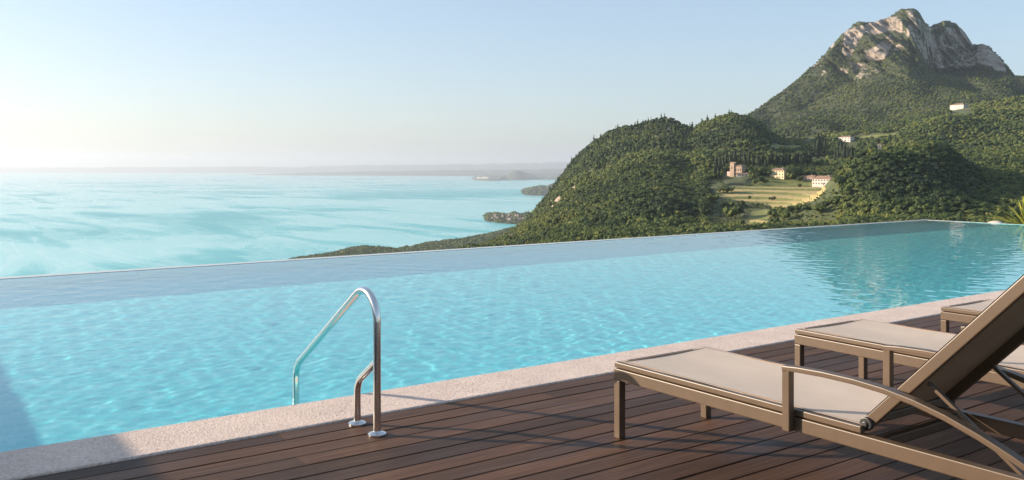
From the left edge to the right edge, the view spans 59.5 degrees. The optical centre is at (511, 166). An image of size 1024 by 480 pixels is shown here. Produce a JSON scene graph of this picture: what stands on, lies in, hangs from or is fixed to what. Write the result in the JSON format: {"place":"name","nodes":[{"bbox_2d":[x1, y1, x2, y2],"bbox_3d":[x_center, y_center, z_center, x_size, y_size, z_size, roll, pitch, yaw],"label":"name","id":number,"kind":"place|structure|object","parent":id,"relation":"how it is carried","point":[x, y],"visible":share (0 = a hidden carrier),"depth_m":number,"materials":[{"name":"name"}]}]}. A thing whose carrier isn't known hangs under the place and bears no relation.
{"place":"outdoors","nodes":[
{"label":"outdoors","id":0,"kind":"place"},
{"bbox_2d":[0,173,554,276],"bbox_3d":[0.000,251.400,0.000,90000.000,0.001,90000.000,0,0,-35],"label":"lake","id":1,"kind":"structure","parent":0,"point":[54,223],"depth_m":4587.72,"materials":[{"name":"liquid"}]},
{"bbox_2d":[0,162,568,172],"bbox_3d":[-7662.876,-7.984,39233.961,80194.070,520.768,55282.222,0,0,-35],"label":"shore","id":2,"kind":"structure","parent":0,"point":[427,167],"depth_m":36329.73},
{"bbox_2d":[251,168,563,175],"bbox_3d":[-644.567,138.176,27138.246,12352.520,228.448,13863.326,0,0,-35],"label":"shore","id":3,"kind":"structure","parent":0,"point":[495,172],"depth_m":24428.99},
{"bbox_2d":[484,215,523,223],"bbox_3d":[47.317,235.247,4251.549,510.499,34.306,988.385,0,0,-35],"label":"headland","id":4,"kind":"structure","parent":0,"point":[504,222],"depth_m":3990.56,"materials":[{"name":"grey stone"}]},
{"bbox_2d":[482,211,529,222],"bbox_3d":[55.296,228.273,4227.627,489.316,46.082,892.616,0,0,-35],"label":"forest","id":5,"kind":"object","parent":4,"relation":"on","point":[486,216],"visible":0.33,"depth_m":4105.45,"materials":[{"name":"green plant"}]},
{"bbox_2d":[0,0,1023,167],"label":"sky","id":6,"kind":"structure","parent":0,"point":[84,83],"materials":[{"name":"blue"}]},
{"bbox_2d":[471,170,561,180],"bbox_3d":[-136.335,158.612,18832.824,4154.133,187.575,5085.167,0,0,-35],"label":"headland","id":7,"kind":"structure","parent":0,"point":[516,175],"depth_m":16935.69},
{"bbox_2d":[472,175,554,178],"bbox_3d":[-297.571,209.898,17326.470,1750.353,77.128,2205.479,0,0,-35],"label":"town","id":8,"kind":"object","parent":7,"relation":"on","point":[478,177],"visible":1,"depth_m":16421.44},
{"bbox_2d":[523,188,548,195],"bbox_3d":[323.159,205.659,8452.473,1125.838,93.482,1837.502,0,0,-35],"label":"headland","id":9,"kind":"structure","parent":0,"point":[538,194],"depth_m":7775.04,"materials":[{"name":"grey stone"}]},
{"bbox_2d":[521,184,552,194],"bbox_3d":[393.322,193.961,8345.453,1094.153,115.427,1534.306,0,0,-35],"label":"forest","id":10,"kind":"object","parent":9,"relation":"on","point":[539,189],"visible":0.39,"depth_m":7994.00,"materials":[{"name":"green plant"}]},
{"bbox_2d":[548,98,1023,226],"bbox_3d":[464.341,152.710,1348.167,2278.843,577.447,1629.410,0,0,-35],"label":"hill","id":11,"kind":"structure","parent":0,"point":[787,191],"depth_m":845.06,"materials":[{"name":"green plant"}]},
{"bbox_2d":[706,194,718,201],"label":"broadleaf tree","id":12,"kind":"object","parent":11,"relation":"on","point":[712,198],"visible":0.98,"depth_m":780.23,"materials":[{"name":"green plant"}]},
{"bbox_2d":[712,163,715,174],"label":"cypress tree","id":13,"kind":"object","parent":11,"relation":"on","point":[714,169],"visible":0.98,"depth_m":945.90,"materials":[{"name":"green plant"}]},
{"bbox_2d":[714,154,718,172],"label":"cypress tree","id":14,"kind":"object","parent":11,"relation":"on","point":[716,160],"visible":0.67,"depth_m":974.94,"materials":[{"name":"green plant"}]},
{"bbox_2d":[716,167,719,178],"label":"cypress tree","id":15,"kind":"object","parent":11,"relation":"on","point":[718,172],"visible":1,"depth_m":941.29,"materials":[{"name":"green plant"}]},
{"bbox_2d":[718,156,721,169],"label":"cypress tree","id":16,"kind":"object","parent":11,"relation":"on","point":[719,163],"visible":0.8,"depth_m":981.46,"materials":[{"name":"green plant"}]},
{"bbox_2d":[720,201,727,205],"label":"broadleaf tree","id":17,"kind":"object","parent":11,"relation":"on","point":[723,203],"visible":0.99,"depth_m":764.52,"materials":[{"name":"green plant"}]},
{"bbox_2d":[724,150,727,163],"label":"cypress tree","id":18,"kind":"object","parent":11,"relation":"on","point":[726,158],"visible":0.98,"depth_m":1000.80,"materials":[{"name":"green plant"}]},
{"bbox_2d":[722,185,733,192],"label":"broadleaf tree","id":19,"kind":"object","parent":11,"relation":"on","point":[726,188],"visible":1,"depth_m":852.81,"materials":[{"name":"green plant"}]},
{"bbox_2d":[722,206,739,217],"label":"broadleaf tree","id":20,"kind":"object","parent":11,"relation":"on","point":[730,212],"visible":0.99,"depth_m":691.35,"materials":[{"name":"green plant"}]},
{"bbox_2d":[732,149,736,161],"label":"cypress tree","id":21,"kind":"object","parent":11,"relation":"on","point":[734,159],"visible":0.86,"depth_m":1017.75,"materials":[{"name":"green plant"}]},
{"bbox_2d":[727,162,745,176],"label":"castle house","id":22,"kind":"structure","parent":11,"relation":"on","point":[735,169],"depth_m":949.68,"materials":[{"name":"stone"}]},
{"bbox_2d":[731,205,744,215],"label":"broadleaf tree","id":23,"kind":"object","parent":11,"relation":"on","point":[740,209],"visible":0.55,"depth_m":696.61,"materials":[{"name":"green plant"}]},
{"bbox_2d":[454,138,1023,248],"bbox_3d":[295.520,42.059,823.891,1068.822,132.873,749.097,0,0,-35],"label":"forest","id":24,"kind":"object","parent":11,"relation":"on","point":[675,189],"visible":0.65,"depth_m":694.95,"materials":[{"name":"green plant"}]},
{"bbox_2d":[736,219,744,223],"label":"broadleaf tree","id":25,"kind":"object","parent":11,"relation":"on","point":[740,221],"visible":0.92,"depth_m":650.35,"materials":[{"name":"green plant"}]},
{"bbox_2d":[737,199,745,206],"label":"broadleaf tree","id":26,"kind":"object","parent":11,"relation":"on","point":[741,202],"visible":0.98,"depth_m":773.92,"materials":[{"name":"green plant"}]},
{"bbox_2d":[737,173,748,177],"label":"shed","id":27,"kind":"structure","parent":11,"relation":"on","point":[741,174],"depth_m":939.88,"materials":[{"name":"tile"}]},
{"bbox_2d":[742,151,746,164],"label":"cypress tree","id":28,"kind":"object","parent":11,"relation":"on","point":[744,159],"visible":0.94,"depth_m":1003.75,"materials":[{"name":"green plant"}]},
{"bbox_2d":[746,149,750,165],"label":"cypress tree","id":29,"kind":"object","parent":11,"relation":"on","point":[749,160],"visible":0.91,"depth_m":1001.80,"materials":[{"name":"green plant"}]},
{"bbox_2d":[478,95,1023,244],"bbox_3d":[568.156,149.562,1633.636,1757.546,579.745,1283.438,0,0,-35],"label":"forest","id":30,"kind":"object","parent":11,"relation":"on","point":[917,125],"visible":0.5,"depth_m":1187.48,"materials":[{"name":"green plant"}]},
{"bbox_2d":[751,154,754,165],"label":"cypress tree","id":31,"kind":"object","parent":11,"relation":"on","point":[753,160],"visible":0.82,"depth_m":999.98,"materials":[{"name":"green plant"}]},
{"bbox_2d":[755,155,759,165],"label":"cypress tree","id":32,"kind":"object","parent":11,"relation":"on","point":[757,163],"visible":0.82,"depth_m":990.62,"materials":[{"name":"green plant"}]},
{"bbox_2d":[757,166,769,175],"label":"broadleaf tree","id":33,"kind":"object","parent":11,"relation":"on","point":[761,169],"visible":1,"depth_m":939.92,"materials":[{"name":"green plant"}]},
{"bbox_2d":[764,170,771,175],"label":"broadleaf tree","id":34,"kind":"object","parent":11,"relation":"on","point":[767,172],"visible":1,"depth_m":936.78,"materials":[{"name":"green plant"}]},
{"bbox_2d":[768,153,773,163],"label":"cypress tree","id":35,"kind":"object","parent":11,"relation":"on","point":[771,158],"visible":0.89,"depth_m":999.53,"materials":[{"name":"green plant"}]},
{"bbox_2d":[767,209,777,215],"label":"broadleaf tree","id":36,"kind":"object","parent":11,"relation":"on","point":[772,212],"visible":0.91,"depth_m":666.51,"materials":[{"name":"green plant"}]},
{"bbox_2d":[768,217,779,221],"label":"broadleaf tree","id":37,"kind":"object","parent":11,"relation":"on","point":[775,219],"visible":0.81,"depth_m":647.30,"materials":[{"name":"green plant"}]},
{"bbox_2d":[770,168,788,179],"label":"villa","id":38,"kind":"object","parent":11,"relation":"on","point":[779,173],"visible":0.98,"depth_m":932.62,"materials":[{"name":"paint"}]},
{"bbox_2d":[776,209,790,219],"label":"broadleaf tree","id":39,"kind":"object","parent":11,"relation":"on","point":[783,214],"visible":0.99,"depth_m":649.70,"materials":[{"name":"green plant"}]},
{"bbox_2d":[786,205,794,211],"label":"broadleaf tree","id":40,"kind":"object","parent":11,"relation":"on","point":[790,208],"visible":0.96,"depth_m":661.89,"materials":[{"name":"green plant"}]},
{"bbox_2d":[786,172,795,178],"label":"broadleaf tree","id":41,"kind":"object","parent":11,"relation":"on","point":[790,175],"visible":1,"depth_m":924.91,"materials":[{"name":"green plant"}]},
{"bbox_2d":[788,166,803,177],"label":"broadleaf tree","id":42,"kind":"object","parent":11,"relation":"on","point":[797,171],"visible":0.97,"depth_m":928.01,"materials":[{"name":"green plant"}]},
{"bbox_2d":[793,203,801,211],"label":"broadleaf tree","id":43,"kind":"object","parent":11,"relation":"on","point":[798,206],"visible":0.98,"depth_m":660.46,"materials":[{"name":"green plant"}]},
{"bbox_2d":[798,151,802,163],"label":"cypress tree","id":44,"kind":"object","parent":11,"relation":"on","point":[800,159],"visible":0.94,"depth_m":994.15,"materials":[{"name":"green plant"}]},
{"bbox_2d":[803,150,807,163],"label":"cypress tree","id":45,"kind":"object","parent":11,"relation":"on","point":[805,158],"visible":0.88,"depth_m":1002.53,"materials":[{"name":"green plant"}]},
{"bbox_2d":[801,204,810,210],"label":"broadleaf tree","id":46,"kind":"object","parent":11,"relation":"on","point":[805,206],"visible":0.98,"depth_m":652.81,"materials":[{"name":"green plant"}]},
{"bbox_2d":[800,175,815,179],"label":"farm annex","id":47,"kind":"object","parent":11,"relation":"on","point":[807,177],"visible":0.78,"depth_m":921.51,"materials":[{"name":"tile"}]},
{"bbox_2d":[812,133,815,152],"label":"cypress tree","id":48,"kind":"object","parent":11,"relation":"on","point":[814,143],"visible":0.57,"depth_m":1124.85,"materials":[{"name":"green plant"}]},
{"bbox_2d":[813,133,821,157],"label":"cypress tree","id":49,"kind":"object","parent":11,"relation":"on","point":[818,138],"visible":0.98,"depth_m":1105.60,"materials":[{"name":"green plant"}]},
{"bbox_2d":[811,203,824,212],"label":"broadleaf tree","id":50,"kind":"object","parent":11,"relation":"on","point":[818,207],"visible":1,"depth_m":631.36,"materials":[{"name":"green plant"}]},
{"bbox_2d":[812,175,831,186],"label":"farmhouse","id":51,"kind":"object","parent":11,"relation":"on","point":[819,181],"visible":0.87,"depth_m":883.71,"materials":[{"name":"paint"}]},
{"bbox_2d":[820,132,824,150],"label":"cypress tree","id":52,"kind":"object","parent":11,"relation":"on","point":[822,146],"visible":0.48,"depth_m":1147.51,"materials":[{"name":"green plant"}]},
{"bbox_2d":[820,200,830,208],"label":"broadleaf tree","id":53,"kind":"object","parent":11,"relation":"on","point":[825,204],"visible":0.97,"depth_m":636.03,"materials":[{"name":"green plant"}]},
{"bbox_2d":[823,137,827,150],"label":"cypress tree","id":54,"kind":"object","parent":11,"relation":"on","point":[825,140],"visible":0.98,"depth_m":1154.16,"materials":[{"name":"green plant"}]},
{"bbox_2d":[826,196,839,203],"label":"broadleaf tree","id":55,"kind":"object","parent":11,"relation":"on","point":[832,200],"visible":1,"depth_m":636.25,"materials":[{"name":"green plant"}]},
{"bbox_2d":[836,143,839,157],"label":"cypress tree","id":56,"kind":"object","parent":11,"relation":"on","point":[837,154],"visible":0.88,"depth_m":1084.04,"materials":[{"name":"green plant"}]},
{"bbox_2d":[839,138,842,155],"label":"cypress tree","id":57,"kind":"object","parent":11,"relation":"on","point":[841,148],"visible":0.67,"depth_m":1114.66,"materials":[{"name":"green plant"}]},
{"bbox_2d":[834,174,849,186],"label":"broadleaf tree","id":58,"kind":"object","parent":11,"relation":"on","point":[839,179],"visible":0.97,"depth_m":654.86,"materials":[{"name":"green plant"}]},
{"bbox_2d":[840,140,846,158],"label":"cypress tree","id":59,"kind":"object","parent":11,"relation":"on","point":[843,156],"visible":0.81,"depth_m":1052.97,"materials":[{"name":"green plant"}]},
{"bbox_2d":[839,184,852,191],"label":"broadleaf tree","id":60,"kind":"object","parent":11,"relation":"on","point":[845,188],"visible":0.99,"depth_m":640.27,"materials":[{"name":"green plant"}]},
{"bbox_2d":[838,135,854,141],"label":"villa","id":61,"kind":"object","parent":11,"relation":"on","point":[849,138],"visible":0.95,"depth_m":1219.36,"materials":[{"name":"paint"}]},
{"bbox_2d":[845,148,849,158],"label":"cypress tree","id":62,"kind":"object","parent":11,"relation":"on","point":[847,153],"visible":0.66,"depth_m":1016.91,"materials":[{"name":"green plant"}]},
{"bbox_2d":[849,145,854,158],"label":"cypress tree","id":63,"kind":"object","parent":11,"relation":"on","point":[852,152],"visible":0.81,"depth_m":714.64,"materials":[{"name":"green plant"}]},
{"bbox_2d":[950,103,968,109],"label":"villa","id":64,"kind":"object","parent":11,"relation":"on","point":[956,106],"visible":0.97,"depth_m":1475.91,"materials":[{"name":"paint"}]},
{"bbox_2d":[751,8,1023,139],"bbox_3d":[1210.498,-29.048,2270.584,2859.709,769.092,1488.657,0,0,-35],"label":"mountain","id":65,"kind":"structure","parent":0,"point":[945,38],"depth_m":2196.85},
{"bbox_2d":[747,11,1023,139],"bbox_3d":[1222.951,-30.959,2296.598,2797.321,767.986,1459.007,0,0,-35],"label":"forest","id":66,"kind":"object","parent":65,"relation":"on","point":[937,83],"visible":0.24,"depth_m":1993.90,"materials":[{"name":"green plant"}]},
{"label":"pool basin","id":67,"kind":"structure","parent":0,"visible":0},
{"bbox_2d":[0,290,1004,479],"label":"pool coping","id":68,"kind":"object","parent":67,"relation":"on","point":[30,462],"visible":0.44,"depth_m":5.17,"materials":[{"name":"stone"}]},
{"bbox_2d":[0,220,1023,451],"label":"pool water","id":69,"kind":"structure","parent":67,"relation":"in","point":[84,356],"depth_m":8.99,"materials":[{"name":"blue liquid"}]},
{"bbox_2d":[0,219,1023,278],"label":"infinity edge wall","id":70,"kind":"structure","parent":67,"relation":"attached to","point":[28,276],"depth_m":14.88,"materials":[{"name":"stone"}]},
{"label":"planting bed","id":71,"kind":"structure","parent":0,"visible":0},
{"bbox_2d":[987,196,1023,223],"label":"spiky plant","id":72,"kind":"object","parent":71,"relation":"on","point":[1021,218],"visible":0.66,"depth_m":22.77,"materials":[{"name":"green plant"}]},
{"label":"ground under deck","id":73,"kind":"structure","parent":0,"visible":0},
{"bbox_2d":[21,315,1023,479],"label":"deck","id":74,"kind":"structure","parent":73,"relation":"on","point":[561,431],"depth_m":4.49,"materials":[{"name":"brown wood"}]},
{"bbox_2d":[293,286,385,437],"bbox_3d":[-1.014,1.621,5.104,0.096,1.958,1.168,0,0,-35],"label":"pool handrail","id":75,"kind":"object","parent":74,"relation":"attached to","point":[374,365],"visible":1,"depth_m":4.76,"materials":[{"name":"metal"}]},
{"bbox_2d":[614,274,1023,479],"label":"sun lounger","id":76,"kind":"object","parent":74,"relation":"on","point":[843,409],"visible":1,"depth_m":3.68,"materials":[{"name":"fabric"}]},
{"bbox_2d":[795,319,1023,388],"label":"sun lounger","id":77,"kind":"object","parent":74,"relation":"on","point":[864,340],"visible":0.58,"depth_m":5.33,"materials":[{"name":"fabric"}]},
{"bbox_2d":[941,299,993,332],"bbox_3d":[3.987,0.860,5.762,0.772,1.080,2.159,0,0,-35],"label":"sun lounger","id":78,"kind":"object","parent":74,"relation":"on","point":[968,312],"visible":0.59,"depth_m":6.41,"materials":[{"name":"fabric"}]},
{"bbox_3d":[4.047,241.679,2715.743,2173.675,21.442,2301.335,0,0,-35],"label":"promontory","id":79,"kind":"structure","parent":0,"visible":0},
{"bbox_2d":[288,226,512,258],"bbox_3d":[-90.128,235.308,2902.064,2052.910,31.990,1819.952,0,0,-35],"label":"forest","id":80,"kind":"object","parent":79,"relation":"on","point":[450,243],"visible":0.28,"depth_m":2593.58,"materials":[{"name":"green plant"}]}
]}

